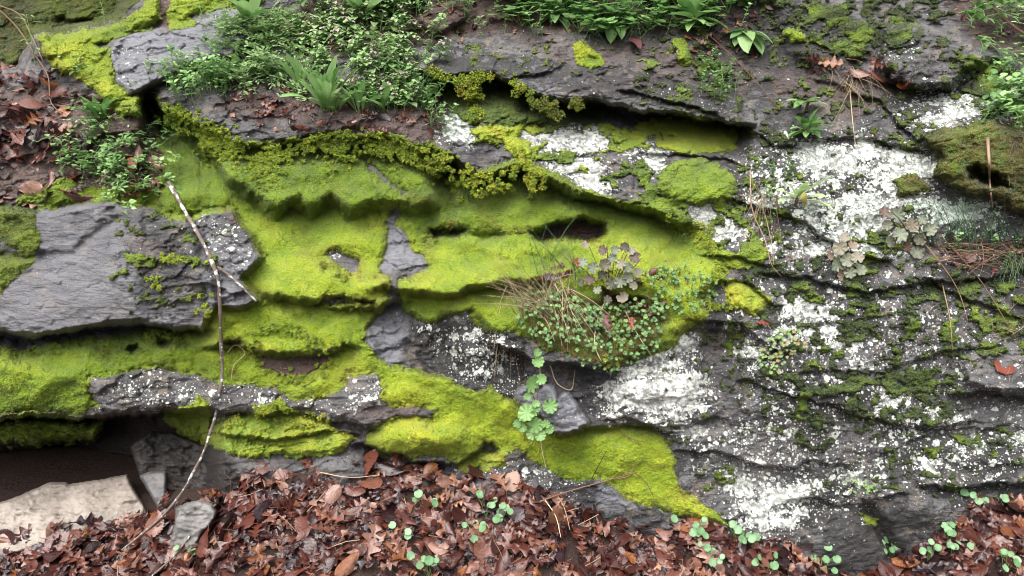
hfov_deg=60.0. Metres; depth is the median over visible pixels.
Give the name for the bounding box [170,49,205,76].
feathery plant
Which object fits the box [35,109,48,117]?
fallen leaf
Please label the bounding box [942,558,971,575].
fallen leaf
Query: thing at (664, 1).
leafy sprig
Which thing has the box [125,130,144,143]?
trailing sprig
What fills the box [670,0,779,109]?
twig
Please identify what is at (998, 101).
leafy sprig
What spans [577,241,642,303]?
coral bells
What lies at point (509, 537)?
fallen leaf
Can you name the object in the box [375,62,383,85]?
bright sprig
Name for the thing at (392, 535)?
fallen leaf
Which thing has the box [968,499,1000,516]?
fallen leaf
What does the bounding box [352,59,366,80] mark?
dead nettle
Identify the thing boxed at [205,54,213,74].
bright sprig
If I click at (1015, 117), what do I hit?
leafy sprig
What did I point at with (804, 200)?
fallen leaf
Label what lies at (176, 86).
feathery plant
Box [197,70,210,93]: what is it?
bright sprig
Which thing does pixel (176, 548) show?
seedling
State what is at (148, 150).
trailing sprig
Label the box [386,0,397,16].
dead nettle
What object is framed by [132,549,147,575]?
fallen leaf
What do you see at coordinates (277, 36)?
feathery plant
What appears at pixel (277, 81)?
feathery plant
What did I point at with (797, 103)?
leafy plant
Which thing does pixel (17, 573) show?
fallen leaf
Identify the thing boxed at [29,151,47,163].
fallen leaf
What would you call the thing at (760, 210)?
dry grass
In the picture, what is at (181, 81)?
bright sprig
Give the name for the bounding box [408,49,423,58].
dead nettle
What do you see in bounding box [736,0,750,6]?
leafy sprig
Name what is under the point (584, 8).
leafy sprig
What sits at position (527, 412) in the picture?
round leaved plant
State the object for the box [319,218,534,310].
moss fringe
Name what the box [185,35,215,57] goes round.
feathery plant
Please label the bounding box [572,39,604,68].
moss patch
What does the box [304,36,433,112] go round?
grass tuft
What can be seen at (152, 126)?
trailing sprig
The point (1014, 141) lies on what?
dry grass
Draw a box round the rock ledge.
[91,369,432,425]
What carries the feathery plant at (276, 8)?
on the rock face at (766, 494)
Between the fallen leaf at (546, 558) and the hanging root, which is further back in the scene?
the hanging root
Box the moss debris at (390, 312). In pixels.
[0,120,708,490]
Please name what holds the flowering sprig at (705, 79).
on the rock slab at (615, 83)
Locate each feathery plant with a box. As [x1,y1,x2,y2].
[127,62,153,84]
[145,45,205,75]
[149,70,193,96]
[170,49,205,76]
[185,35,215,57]
[189,59,228,78]
[195,61,252,82]
[200,11,231,37]
[203,11,249,32]
[206,12,259,37]
[206,38,230,48]
[210,39,253,60]
[211,10,250,35]
[215,17,245,39]
[216,37,246,48]
[216,64,260,96]
[217,20,269,34]
[217,60,250,71]
[218,14,257,33]
[218,39,260,49]
[218,66,273,95]
[219,52,248,65]
[221,6,271,24]
[224,20,260,38]
[224,47,247,75]
[227,21,280,39]
[228,53,263,73]
[229,50,254,65]
[230,63,263,96]
[234,60,276,89]
[235,48,274,73]
[236,45,273,73]
[238,40,275,67]
[239,71,269,79]
[240,50,278,68]
[245,32,280,60]
[246,17,293,37]
[246,31,297,54]
[248,69,274,78]
[251,4,298,24]
[251,4,303,26]
[252,61,276,70]
[253,7,294,23]
[253,63,284,88]
[254,16,283,30]
[254,69,286,83]
[256,12,298,35]
[256,18,299,45]
[257,0,292,16]
[257,15,289,40]
[259,15,311,29]
[261,27,296,41]
[262,22,312,46]
[262,29,281,49]
[265,10,292,27]
[265,29,307,45]
[268,25,301,41]
[268,63,287,79]
[270,7,304,19]
[270,12,305,38]
[270,54,307,86]
[270,55,293,70]
[270,65,295,89]
[272,31,307,42]
[274,53,319,74]
[275,51,303,75]
[276,79,311,100]
[279,41,310,56]
[286,82,311,97]
[302,62,327,77]
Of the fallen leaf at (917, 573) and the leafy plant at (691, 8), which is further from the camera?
the leafy plant at (691, 8)
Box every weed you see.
[16,14,41,64]
[69,56,88,77]
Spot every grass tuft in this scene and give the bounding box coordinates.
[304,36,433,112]
[551,1,675,48]
[895,188,1023,253]
[987,246,1023,298]
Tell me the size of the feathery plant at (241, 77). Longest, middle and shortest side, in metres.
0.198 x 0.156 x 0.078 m
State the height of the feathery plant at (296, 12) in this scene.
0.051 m
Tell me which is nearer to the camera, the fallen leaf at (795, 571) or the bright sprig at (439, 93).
the fallen leaf at (795, 571)
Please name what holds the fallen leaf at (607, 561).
on the leaf litter
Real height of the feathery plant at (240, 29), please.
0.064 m
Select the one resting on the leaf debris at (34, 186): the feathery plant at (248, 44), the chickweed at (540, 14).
the chickweed at (540, 14)
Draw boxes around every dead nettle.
[280,23,294,37]
[289,37,297,46]
[292,14,303,30]
[294,32,308,53]
[299,20,310,33]
[301,0,309,6]
[303,13,318,29]
[307,29,322,40]
[307,48,321,62]
[308,14,327,30]
[309,35,320,55]
[313,2,325,19]
[314,59,326,69]
[315,13,323,28]
[316,44,332,60]
[317,51,330,64]
[318,26,326,43]
[319,32,331,47]
[321,2,332,18]
[321,23,334,42]
[321,45,332,63]
[326,0,345,10]
[326,33,337,50]
[327,16,334,26]
[329,3,338,19]
[329,30,345,48]
[331,26,351,48]
[334,7,347,22]
[336,40,352,62]
[336,41,349,57]
[336,76,350,86]
[337,18,353,37]
[343,16,355,29]
[345,26,355,39]
[346,4,361,23]
[346,34,363,54]
[347,11,360,23]
[347,38,360,53]
[351,28,370,50]
[351,59,369,79]
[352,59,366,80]
[353,76,363,89]
[354,30,368,46]
[356,57,371,80]
[357,11,368,23]
[357,50,370,68]
[358,26,368,34]
[359,1,372,18]
[360,2,372,23]
[362,46,377,59]
[363,42,376,58]
[364,49,377,64]
[364,57,378,74]
[364,70,377,89]
[365,25,380,47]
[365,73,376,90]
[365,82,380,93]
[366,9,381,28]
[366,77,379,90]
[368,82,381,105]
[370,9,388,34]
[373,51,388,70]
[377,41,386,51]
[379,81,393,100]
[382,15,401,33]
[382,33,399,50]
[383,19,395,38]
[383,53,398,70]
[383,74,394,86]
[385,47,399,60]
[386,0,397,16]
[386,92,397,106]
[389,86,401,98]
[391,30,404,44]
[391,71,406,91]
[391,72,400,83]
[392,61,405,75]
[393,0,411,18]
[393,43,403,57]
[395,0,410,17]
[395,34,411,57]
[396,4,410,18]
[396,13,415,37]
[397,8,418,27]
[398,89,416,108]
[399,25,409,38]
[399,53,412,72]
[402,39,419,53]
[402,60,418,81]
[402,63,411,72]
[403,71,416,88]
[406,19,427,33]
[407,0,426,15]
[407,32,424,43]
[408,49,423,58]
[408,57,419,68]
[410,81,425,103]
[412,86,426,106]
[416,92,431,108]
[421,39,433,50]
[422,51,434,62]
[423,2,435,14]
[423,20,441,48]
[425,83,439,101]
[429,13,447,34]
[430,39,448,60]
[431,36,451,61]
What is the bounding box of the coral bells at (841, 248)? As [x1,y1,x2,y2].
[827,233,866,280]
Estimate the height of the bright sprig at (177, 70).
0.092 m
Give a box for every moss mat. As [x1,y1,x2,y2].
[0,197,618,427]
[0,325,259,411]
[34,0,161,117]
[165,0,263,30]
[344,368,731,528]
[378,199,731,369]
[431,69,624,130]
[470,114,739,159]
[921,117,1023,216]
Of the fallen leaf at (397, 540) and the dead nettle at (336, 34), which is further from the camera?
the dead nettle at (336, 34)
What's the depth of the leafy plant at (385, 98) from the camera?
2.87 m
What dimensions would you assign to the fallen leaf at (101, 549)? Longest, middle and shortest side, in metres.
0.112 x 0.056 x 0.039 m
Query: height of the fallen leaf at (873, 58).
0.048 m
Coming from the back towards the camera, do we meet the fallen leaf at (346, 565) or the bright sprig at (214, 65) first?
the bright sprig at (214, 65)
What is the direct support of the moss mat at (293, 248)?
on the rock face at (766, 494)
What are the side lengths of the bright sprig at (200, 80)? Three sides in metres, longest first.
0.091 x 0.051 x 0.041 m
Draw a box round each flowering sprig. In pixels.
[665,11,675,33]
[700,69,706,93]
[700,70,707,92]
[708,71,718,97]
[717,61,733,84]
[734,71,742,96]
[737,2,752,27]
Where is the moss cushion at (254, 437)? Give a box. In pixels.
[160,394,356,460]
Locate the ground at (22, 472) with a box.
[0,446,1023,575]
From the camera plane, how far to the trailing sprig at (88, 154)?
2.92 m
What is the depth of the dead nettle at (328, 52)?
3.00 m
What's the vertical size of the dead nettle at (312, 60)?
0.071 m
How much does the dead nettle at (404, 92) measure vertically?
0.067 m
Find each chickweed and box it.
[412,68,423,93]
[416,0,422,19]
[416,95,429,115]
[426,85,432,99]
[427,101,433,128]
[431,95,439,124]
[439,104,446,122]
[441,103,458,123]
[502,7,511,32]
[523,6,533,34]
[535,3,545,28]
[548,6,558,27]
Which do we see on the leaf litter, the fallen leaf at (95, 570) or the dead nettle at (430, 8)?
the fallen leaf at (95, 570)
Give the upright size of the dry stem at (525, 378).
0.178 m
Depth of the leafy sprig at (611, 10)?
3.11 m
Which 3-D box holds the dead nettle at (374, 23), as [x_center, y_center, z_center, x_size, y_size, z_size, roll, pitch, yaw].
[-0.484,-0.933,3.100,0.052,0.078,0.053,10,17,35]
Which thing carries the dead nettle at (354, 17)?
on the rock face at (766, 494)
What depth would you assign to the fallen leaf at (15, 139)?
2.93 m
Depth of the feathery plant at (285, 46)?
3.04 m
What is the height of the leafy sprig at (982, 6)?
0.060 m
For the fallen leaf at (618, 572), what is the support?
on the leaf litter
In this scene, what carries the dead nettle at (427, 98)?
on the rock face at (766, 494)
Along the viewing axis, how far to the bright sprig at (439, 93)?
2.95 m
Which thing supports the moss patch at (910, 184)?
on the rock face at (766, 494)
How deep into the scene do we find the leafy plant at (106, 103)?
2.94 m
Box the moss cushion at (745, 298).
[723,278,775,316]
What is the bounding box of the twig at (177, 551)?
[151,503,215,575]
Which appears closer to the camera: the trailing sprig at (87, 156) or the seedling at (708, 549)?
the seedling at (708, 549)
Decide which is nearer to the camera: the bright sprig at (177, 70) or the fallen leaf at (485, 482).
the fallen leaf at (485, 482)
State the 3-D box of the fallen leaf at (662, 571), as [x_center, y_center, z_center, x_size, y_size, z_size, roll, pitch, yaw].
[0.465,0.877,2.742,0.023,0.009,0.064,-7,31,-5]
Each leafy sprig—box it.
[488,5,520,20]
[505,1,535,19]
[506,11,532,26]
[522,0,543,9]
[529,0,555,11]
[531,0,551,13]
[540,6,561,17]
[549,2,569,18]
[552,0,585,19]
[562,4,594,21]
[563,14,592,31]
[569,0,596,6]
[571,1,591,13]
[575,15,607,31]
[579,2,611,18]
[580,17,606,34]
[581,7,599,18]
[581,17,617,31]
[589,4,603,17]
[599,2,620,16]
[602,3,630,16]
[612,0,639,11]
[614,17,637,31]
[621,4,642,21]
[636,0,659,8]
[636,7,666,19]
[637,12,665,29]
[638,5,667,25]
[652,1,673,13]
[657,0,681,11]
[668,18,687,29]
[672,17,696,28]
[692,21,717,30]
[698,6,725,22]
[699,0,718,10]
[699,0,721,15]
[704,0,735,12]
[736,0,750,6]
[959,10,974,28]
[963,1,992,22]
[965,1,1007,15]
[969,0,984,12]
[970,94,1007,110]
[973,36,990,58]
[975,8,1023,23]
[977,0,1017,12]
[978,35,1012,58]
[979,0,1005,11]
[979,103,1005,122]
[980,75,1009,90]
[983,69,1008,87]
[985,42,1014,67]
[986,2,1023,18]
[986,95,1011,105]
[987,90,1012,104]
[988,18,1007,34]
[989,94,1021,118]
[991,89,1012,105]
[992,59,1010,78]
[994,72,1023,91]
[994,86,1023,108]
[995,101,1016,112]
[996,56,1012,65]
[997,1,1016,13]
[997,105,1023,118]
[999,59,1013,72]
[1001,78,1023,89]
[1003,46,1023,56]
[1006,104,1023,128]
[1007,52,1019,71]
[1007,92,1022,109]
[1016,115,1023,132]
[1017,0,1023,6]
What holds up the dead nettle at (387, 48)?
on the rock face at (766, 494)
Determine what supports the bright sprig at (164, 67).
on the rock face at (766, 494)
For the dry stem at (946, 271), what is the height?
0.314 m
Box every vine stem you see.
[0,6,42,59]
[0,10,62,114]
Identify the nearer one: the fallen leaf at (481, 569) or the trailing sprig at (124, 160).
the fallen leaf at (481, 569)
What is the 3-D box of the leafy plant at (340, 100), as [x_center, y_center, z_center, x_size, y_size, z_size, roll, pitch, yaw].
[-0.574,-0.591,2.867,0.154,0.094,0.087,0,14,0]
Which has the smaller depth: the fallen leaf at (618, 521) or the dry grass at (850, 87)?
the fallen leaf at (618, 521)
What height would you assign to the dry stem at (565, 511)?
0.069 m
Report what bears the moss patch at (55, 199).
on the boulder at (63, 282)
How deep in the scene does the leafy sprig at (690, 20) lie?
3.09 m
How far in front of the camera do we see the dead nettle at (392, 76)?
2.93 m
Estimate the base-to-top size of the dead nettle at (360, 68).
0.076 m
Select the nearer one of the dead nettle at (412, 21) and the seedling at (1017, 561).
the seedling at (1017, 561)
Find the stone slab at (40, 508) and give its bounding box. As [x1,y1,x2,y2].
[0,474,145,551]
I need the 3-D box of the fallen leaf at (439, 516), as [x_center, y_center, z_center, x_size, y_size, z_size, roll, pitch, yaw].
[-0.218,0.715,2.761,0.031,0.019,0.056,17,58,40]
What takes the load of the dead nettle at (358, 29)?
on the rock face at (766, 494)
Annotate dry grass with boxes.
[472,240,625,374]
[735,182,781,252]
[810,66,890,127]
[926,239,1023,286]
[987,287,1023,380]
[1002,120,1023,185]
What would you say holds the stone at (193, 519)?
on the leaf litter
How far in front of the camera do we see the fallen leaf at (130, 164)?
2.90 m
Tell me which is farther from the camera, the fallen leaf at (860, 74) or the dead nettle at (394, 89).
the fallen leaf at (860, 74)
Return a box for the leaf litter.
[0,448,1023,575]
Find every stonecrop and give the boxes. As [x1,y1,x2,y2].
[515,287,664,373]
[644,262,717,315]
[758,329,805,379]
[845,479,877,493]
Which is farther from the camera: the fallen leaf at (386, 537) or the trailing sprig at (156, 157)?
the trailing sprig at (156, 157)
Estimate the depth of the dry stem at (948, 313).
2.88 m
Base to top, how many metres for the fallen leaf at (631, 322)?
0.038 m
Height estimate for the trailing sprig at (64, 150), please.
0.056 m
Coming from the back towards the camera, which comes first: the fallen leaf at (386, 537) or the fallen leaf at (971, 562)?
the fallen leaf at (971, 562)
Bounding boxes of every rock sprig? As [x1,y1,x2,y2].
[766,185,774,198]
[953,232,963,246]
[990,233,998,245]
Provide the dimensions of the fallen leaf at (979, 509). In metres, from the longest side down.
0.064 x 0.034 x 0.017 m
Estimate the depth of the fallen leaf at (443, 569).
2.61 m
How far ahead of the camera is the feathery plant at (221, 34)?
3.02 m
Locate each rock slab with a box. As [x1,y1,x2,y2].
[112,10,253,89]
[432,26,738,119]
[964,348,1023,389]
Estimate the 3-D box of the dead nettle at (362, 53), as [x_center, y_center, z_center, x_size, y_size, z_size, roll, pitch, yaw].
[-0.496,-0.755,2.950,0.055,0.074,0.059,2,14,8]
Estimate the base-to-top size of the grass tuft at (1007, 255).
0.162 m
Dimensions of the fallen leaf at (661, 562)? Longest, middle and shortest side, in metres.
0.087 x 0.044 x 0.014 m
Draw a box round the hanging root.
[986,137,992,207]
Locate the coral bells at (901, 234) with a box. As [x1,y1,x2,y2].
[879,207,936,258]
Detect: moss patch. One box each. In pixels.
[0,0,138,69]
[0,203,41,294]
[0,409,105,447]
[15,175,164,211]
[454,451,505,472]
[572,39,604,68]
[710,206,770,270]
[893,172,930,197]
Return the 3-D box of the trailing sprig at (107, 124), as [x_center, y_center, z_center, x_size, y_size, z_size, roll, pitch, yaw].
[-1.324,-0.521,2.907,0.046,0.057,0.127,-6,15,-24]
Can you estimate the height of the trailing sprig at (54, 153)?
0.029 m
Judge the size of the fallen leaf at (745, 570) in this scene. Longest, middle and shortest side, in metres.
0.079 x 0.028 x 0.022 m
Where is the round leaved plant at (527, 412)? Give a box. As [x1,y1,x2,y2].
[513,348,557,440]
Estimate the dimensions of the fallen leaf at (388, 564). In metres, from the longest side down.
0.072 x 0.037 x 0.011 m
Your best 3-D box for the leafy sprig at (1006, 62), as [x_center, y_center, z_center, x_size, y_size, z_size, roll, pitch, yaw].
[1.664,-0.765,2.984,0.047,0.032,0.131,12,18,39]
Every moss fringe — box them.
[3,420,89,449]
[24,323,349,355]
[143,252,217,317]
[154,103,459,194]
[176,397,337,446]
[245,337,339,386]
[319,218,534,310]
[413,147,548,201]
[424,64,534,121]
[526,94,584,122]
[603,316,634,368]
[659,211,732,312]
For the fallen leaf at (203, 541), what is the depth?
2.76 m
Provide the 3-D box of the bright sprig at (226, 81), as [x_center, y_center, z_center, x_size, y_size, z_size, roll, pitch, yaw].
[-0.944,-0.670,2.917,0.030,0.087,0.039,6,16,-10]
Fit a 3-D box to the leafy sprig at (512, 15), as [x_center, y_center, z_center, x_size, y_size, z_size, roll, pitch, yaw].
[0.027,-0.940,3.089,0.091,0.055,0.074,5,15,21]
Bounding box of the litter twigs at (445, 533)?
[30,465,1023,575]
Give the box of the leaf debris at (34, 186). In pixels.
[0,0,1023,318]
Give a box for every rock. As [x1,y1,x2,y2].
[130,431,206,497]
[140,471,167,507]
[367,209,527,396]
[423,6,463,34]
[468,455,682,538]
[519,384,586,433]
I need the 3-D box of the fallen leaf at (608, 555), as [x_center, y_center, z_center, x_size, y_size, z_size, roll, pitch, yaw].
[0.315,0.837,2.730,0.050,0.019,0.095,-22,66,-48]
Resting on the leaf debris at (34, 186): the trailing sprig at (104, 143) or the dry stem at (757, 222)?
the trailing sprig at (104, 143)
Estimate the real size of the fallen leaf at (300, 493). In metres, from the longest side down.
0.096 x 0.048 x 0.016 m
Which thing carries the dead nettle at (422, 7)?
on the rock face at (766, 494)
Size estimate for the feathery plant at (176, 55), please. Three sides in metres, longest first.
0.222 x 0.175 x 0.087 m
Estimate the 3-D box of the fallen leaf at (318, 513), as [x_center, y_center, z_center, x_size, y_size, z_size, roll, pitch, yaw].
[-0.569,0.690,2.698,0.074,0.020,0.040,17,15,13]
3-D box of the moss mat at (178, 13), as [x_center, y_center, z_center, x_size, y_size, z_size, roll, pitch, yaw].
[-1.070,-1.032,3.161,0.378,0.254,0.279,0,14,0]
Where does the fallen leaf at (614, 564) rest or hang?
on the leaf litter
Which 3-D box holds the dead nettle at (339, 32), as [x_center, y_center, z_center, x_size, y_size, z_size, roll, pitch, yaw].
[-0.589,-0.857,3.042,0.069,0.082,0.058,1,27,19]
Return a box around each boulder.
[0,203,259,335]
[882,28,982,86]
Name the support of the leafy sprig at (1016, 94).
attached to the rock face at (766, 494)
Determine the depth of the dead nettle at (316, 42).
3.02 m
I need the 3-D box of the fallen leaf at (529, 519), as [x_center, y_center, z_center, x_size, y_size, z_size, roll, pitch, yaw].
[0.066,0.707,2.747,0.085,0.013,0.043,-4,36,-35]
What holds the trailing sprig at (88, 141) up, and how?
on the leaf debris at (34, 186)
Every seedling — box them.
[173,545,196,555]
[388,521,411,539]
[407,551,438,575]
[412,489,437,506]
[462,520,485,542]
[476,490,497,517]
[492,502,513,522]
[659,509,677,521]
[689,516,708,541]
[697,541,724,567]
[729,520,759,543]
[751,552,778,570]
[811,554,840,573]
[824,545,831,550]
[882,536,899,556]
[919,539,941,560]
[941,521,956,540]
[947,541,973,553]
[960,489,988,504]
[998,494,1009,503]
[1000,548,1021,572]
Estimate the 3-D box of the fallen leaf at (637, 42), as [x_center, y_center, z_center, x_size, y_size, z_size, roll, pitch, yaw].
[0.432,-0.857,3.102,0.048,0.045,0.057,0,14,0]
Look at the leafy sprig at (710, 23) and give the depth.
3.09 m
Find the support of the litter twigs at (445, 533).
on the leaf litter
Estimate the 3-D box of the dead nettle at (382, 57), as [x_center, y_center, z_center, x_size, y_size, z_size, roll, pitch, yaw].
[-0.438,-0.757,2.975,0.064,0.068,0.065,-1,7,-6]
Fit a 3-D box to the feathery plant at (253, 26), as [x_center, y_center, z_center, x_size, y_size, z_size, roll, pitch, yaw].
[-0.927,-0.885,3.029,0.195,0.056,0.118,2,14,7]
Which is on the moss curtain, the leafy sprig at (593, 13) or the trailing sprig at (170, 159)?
the trailing sprig at (170, 159)
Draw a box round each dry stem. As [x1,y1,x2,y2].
[227,344,244,378]
[320,472,377,477]
[520,353,542,419]
[544,500,560,536]
[549,365,574,389]
[558,496,569,529]
[594,295,608,372]
[615,420,644,442]
[620,302,652,357]
[740,194,773,263]
[749,170,780,275]
[776,195,778,238]
[849,90,855,147]
[903,222,967,319]
[940,235,1019,344]
[942,285,952,349]
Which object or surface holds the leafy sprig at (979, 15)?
attached to the rock face at (766, 494)
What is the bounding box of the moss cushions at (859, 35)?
[668,2,904,525]
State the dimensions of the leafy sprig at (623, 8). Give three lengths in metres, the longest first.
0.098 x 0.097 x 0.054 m
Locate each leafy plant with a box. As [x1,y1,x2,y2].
[76,96,117,120]
[229,0,269,22]
[269,53,309,88]
[280,55,363,111]
[314,91,353,113]
[334,79,384,113]
[346,0,391,19]
[349,81,402,113]
[537,0,570,31]
[599,4,639,43]
[667,0,728,31]
[718,27,772,54]
[776,177,833,209]
[786,97,826,108]
[788,109,830,137]
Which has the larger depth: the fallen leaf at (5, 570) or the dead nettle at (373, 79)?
the dead nettle at (373, 79)
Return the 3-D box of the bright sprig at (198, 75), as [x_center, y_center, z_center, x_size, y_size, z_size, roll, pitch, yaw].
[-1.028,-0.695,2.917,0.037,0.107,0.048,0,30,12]
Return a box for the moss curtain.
[151,93,652,233]
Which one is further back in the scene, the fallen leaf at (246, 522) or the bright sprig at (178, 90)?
the bright sprig at (178, 90)
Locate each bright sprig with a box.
[156,66,177,92]
[157,58,174,85]
[161,62,172,86]
[164,72,180,102]
[166,79,181,98]
[167,45,177,80]
[171,65,181,92]
[178,62,195,86]
[178,71,195,104]
[178,76,190,101]
[179,70,194,88]
[182,74,203,100]
[189,62,207,90]
[190,59,214,89]
[190,70,206,94]
[196,56,206,78]
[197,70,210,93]
[198,64,213,92]
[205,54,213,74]
[206,57,223,91]
[207,54,219,88]
[208,44,220,68]
[209,65,219,92]
[212,59,231,90]
[218,79,226,97]
[220,63,230,96]
[220,71,227,97]
[297,45,322,59]
[302,51,317,83]
[313,47,343,74]
[344,57,356,88]
[358,31,381,52]
[373,40,397,68]
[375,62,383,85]
[391,80,401,111]
[396,68,412,96]
[400,79,416,111]
[419,60,429,89]
[430,81,453,108]
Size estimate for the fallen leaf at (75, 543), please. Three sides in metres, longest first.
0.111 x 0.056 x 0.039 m
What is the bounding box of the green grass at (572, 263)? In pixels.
[527,216,583,279]
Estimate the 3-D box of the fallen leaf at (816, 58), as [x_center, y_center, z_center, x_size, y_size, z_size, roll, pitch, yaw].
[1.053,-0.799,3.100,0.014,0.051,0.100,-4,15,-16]
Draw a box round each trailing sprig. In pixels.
[33,134,61,146]
[52,133,80,145]
[52,147,82,154]
[54,144,67,162]
[56,154,79,164]
[57,158,82,173]
[63,147,93,157]
[66,118,80,127]
[68,106,98,122]
[68,129,95,144]
[68,150,94,162]
[71,152,84,171]
[71,164,104,179]
[73,137,91,160]
[79,100,111,120]
[79,153,103,163]
[86,125,96,142]
[89,147,116,166]
[91,122,103,141]
[91,140,106,162]
[96,135,114,151]
[96,158,107,168]
[96,192,113,198]
[100,120,113,134]
[104,163,117,183]
[106,155,128,165]
[107,115,131,126]
[107,181,126,190]
[114,136,137,146]
[115,171,128,178]
[115,181,127,192]
[116,132,129,152]
[116,162,134,177]
[119,135,136,147]
[120,139,137,145]
[121,199,136,214]
[122,157,157,172]
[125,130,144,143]
[129,154,144,168]
[131,155,144,161]
[132,149,160,155]
[134,182,149,191]
[142,138,154,144]
[142,188,159,204]
[144,120,161,134]
[145,142,161,153]
[149,155,166,169]
[156,128,173,141]
[157,172,174,180]
[158,182,180,193]
[159,151,180,161]
[160,119,172,137]
[161,132,187,144]
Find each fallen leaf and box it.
[0,62,15,71]
[0,109,7,116]
[0,141,23,162]
[0,558,14,572]
[0,559,10,575]
[4,108,39,124]
[5,105,34,113]
[9,131,24,148]
[10,127,24,145]
[10,565,22,575]
[11,70,55,82]
[11,153,34,158]
[14,98,45,108]
[15,523,31,540]
[18,570,38,575]
[20,68,37,95]
[21,202,36,208]
[24,111,41,125]
[24,559,37,572]
[25,539,44,555]
[27,126,38,149]
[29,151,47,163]
[30,129,53,143]
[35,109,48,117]
[35,114,58,126]
[35,139,56,147]
[37,551,62,561]
[39,77,60,89]
[41,69,55,86]
[42,87,71,98]
[47,126,74,142]
[52,123,67,139]
[54,102,70,116]
[58,571,69,575]
[63,117,72,151]
[69,535,87,551]
[81,541,100,554]
[84,553,118,570]
[86,560,101,565]
[90,554,111,561]
[92,522,106,530]
[92,563,110,574]
[97,541,105,565]
[115,552,126,569]
[122,548,144,567]
[124,524,140,538]
[126,157,137,171]
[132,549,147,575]
[140,533,164,538]
[140,534,148,548]
[141,548,169,575]
[163,519,174,533]
[169,558,186,569]
[186,558,196,567]
[195,488,214,493]
[199,524,208,547]
[220,558,239,573]
[226,531,232,543]
[227,528,250,539]
[234,512,257,529]
[237,471,261,483]
[238,542,246,557]
[239,471,261,480]
[243,539,258,567]
[249,462,269,475]
[263,508,294,523]
[267,517,294,531]
[275,565,285,575]
[276,551,286,557]
[279,565,310,575]
[283,546,291,556]
[287,545,298,558]
[292,489,322,497]
[293,512,317,537]
[296,523,312,540]
[301,569,311,575]
[302,545,319,567]
[312,568,322,575]
[314,503,347,524]
[315,508,332,520]
[322,510,331,525]
[329,534,344,554]
[334,547,361,575]
[341,504,363,522]
[341,532,386,555]
[342,485,365,496]
[343,481,370,495]
[344,503,359,515]
[349,496,359,506]
[354,544,367,555]
[358,510,370,528]
[368,457,404,475]
[371,531,391,539]
[378,559,399,570]
[382,526,403,545]
[382,551,391,558]
[387,525,413,539]
[390,532,405,553]
[396,506,418,534]
[402,509,416,520]
[411,553,428,572]
[417,521,429,533]
[419,485,434,491]
[421,462,438,473]
[425,522,442,534]
[435,518,444,525]
[436,549,464,575]
[436,560,457,571]
[437,511,443,523]
[437,554,448,565]
[442,509,465,523]
[460,543,480,560]
[465,563,481,573]
[469,540,476,556]
[470,560,493,575]
[481,480,494,488]
[482,556,494,562]
[488,469,509,491]
[490,536,503,555]
[492,557,529,575]
[495,548,510,572]
[496,527,515,561]
[505,470,520,491]
[506,542,544,556]
[516,518,538,537]
[520,513,531,533]
[521,520,542,531]
[522,500,551,519]
[524,512,544,521]
[528,544,546,558]
[531,523,537,536]
[535,518,547,528]
[538,532,550,538]
[540,554,555,561]
[554,561,562,570]
[559,504,573,510]
[560,521,570,529]
[571,258,581,266]
[573,528,582,536]
[577,558,601,575]
[578,561,591,575]
[596,541,609,570]
[597,554,615,567]
[599,562,630,574]
[601,314,611,330]
[603,549,617,563]
[604,545,619,556]
[609,559,624,575]
[613,517,628,528]
[614,518,629,530]
[616,567,626,575]
[617,555,627,564]
[619,524,642,537]
[625,550,636,564]
[627,317,635,330]
[629,36,641,48]
[631,543,648,555]
[632,561,647,573]
[640,534,655,556]
[647,550,675,561]
[653,547,667,566]
[655,521,672,540]
[659,566,665,575]
[683,561,693,575]
[684,519,692,527]
[694,537,716,568]
[695,567,716,575]
[701,529,731,540]
[711,534,722,552]
[719,521,728,531]
[727,549,736,564]
[740,564,753,575]
[745,547,758,567]
[752,566,764,575]
[757,319,770,325]
[761,547,766,557]
[762,570,773,575]
[777,550,790,560]
[790,543,813,560]
[792,568,797,575]
[800,192,806,205]
[807,53,821,66]
[808,554,826,572]
[810,65,830,74]
[818,55,845,67]
[838,66,854,70]
[845,65,870,77]
[859,66,873,75]
[867,53,877,64]
[868,58,877,72]
[871,71,883,81]
[872,67,883,75]
[874,58,888,69]
[880,59,892,65]
[884,563,903,575]
[890,71,903,78]
[894,549,914,563]
[896,81,908,89]
[897,69,911,74]
[902,78,910,87]
[908,562,936,575]
[912,562,939,572]
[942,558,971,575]
[955,556,973,565]
[956,555,978,569]
[964,545,991,557]
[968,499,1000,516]
[972,501,987,517]
[983,498,1013,515]
[994,359,1014,374]
[1001,556,1023,567]
[1011,515,1023,521]
[1012,540,1023,546]
[1013,529,1023,538]
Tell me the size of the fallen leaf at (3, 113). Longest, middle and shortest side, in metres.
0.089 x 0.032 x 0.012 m
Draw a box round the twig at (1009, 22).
[987,0,1023,33]
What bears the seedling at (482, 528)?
on the leaf litter
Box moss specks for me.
[107,0,1023,515]
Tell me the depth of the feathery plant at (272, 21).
3.10 m
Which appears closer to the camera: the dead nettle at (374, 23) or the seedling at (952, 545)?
the seedling at (952, 545)
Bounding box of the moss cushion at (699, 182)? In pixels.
[655,156,738,206]
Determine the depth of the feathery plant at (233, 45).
3.02 m
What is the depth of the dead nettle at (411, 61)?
2.96 m
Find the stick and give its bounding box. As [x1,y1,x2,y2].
[121,181,256,550]
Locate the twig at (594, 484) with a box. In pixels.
[540,466,654,501]
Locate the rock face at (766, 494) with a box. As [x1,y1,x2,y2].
[0,0,1023,575]
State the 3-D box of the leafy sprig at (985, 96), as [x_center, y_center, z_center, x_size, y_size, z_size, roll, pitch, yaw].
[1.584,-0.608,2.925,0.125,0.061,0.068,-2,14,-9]
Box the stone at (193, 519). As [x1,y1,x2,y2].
[170,500,216,550]
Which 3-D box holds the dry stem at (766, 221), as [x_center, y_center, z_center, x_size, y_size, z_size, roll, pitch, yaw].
[0.820,-0.196,2.920,0.050,0.214,0.152,-11,18,-38]

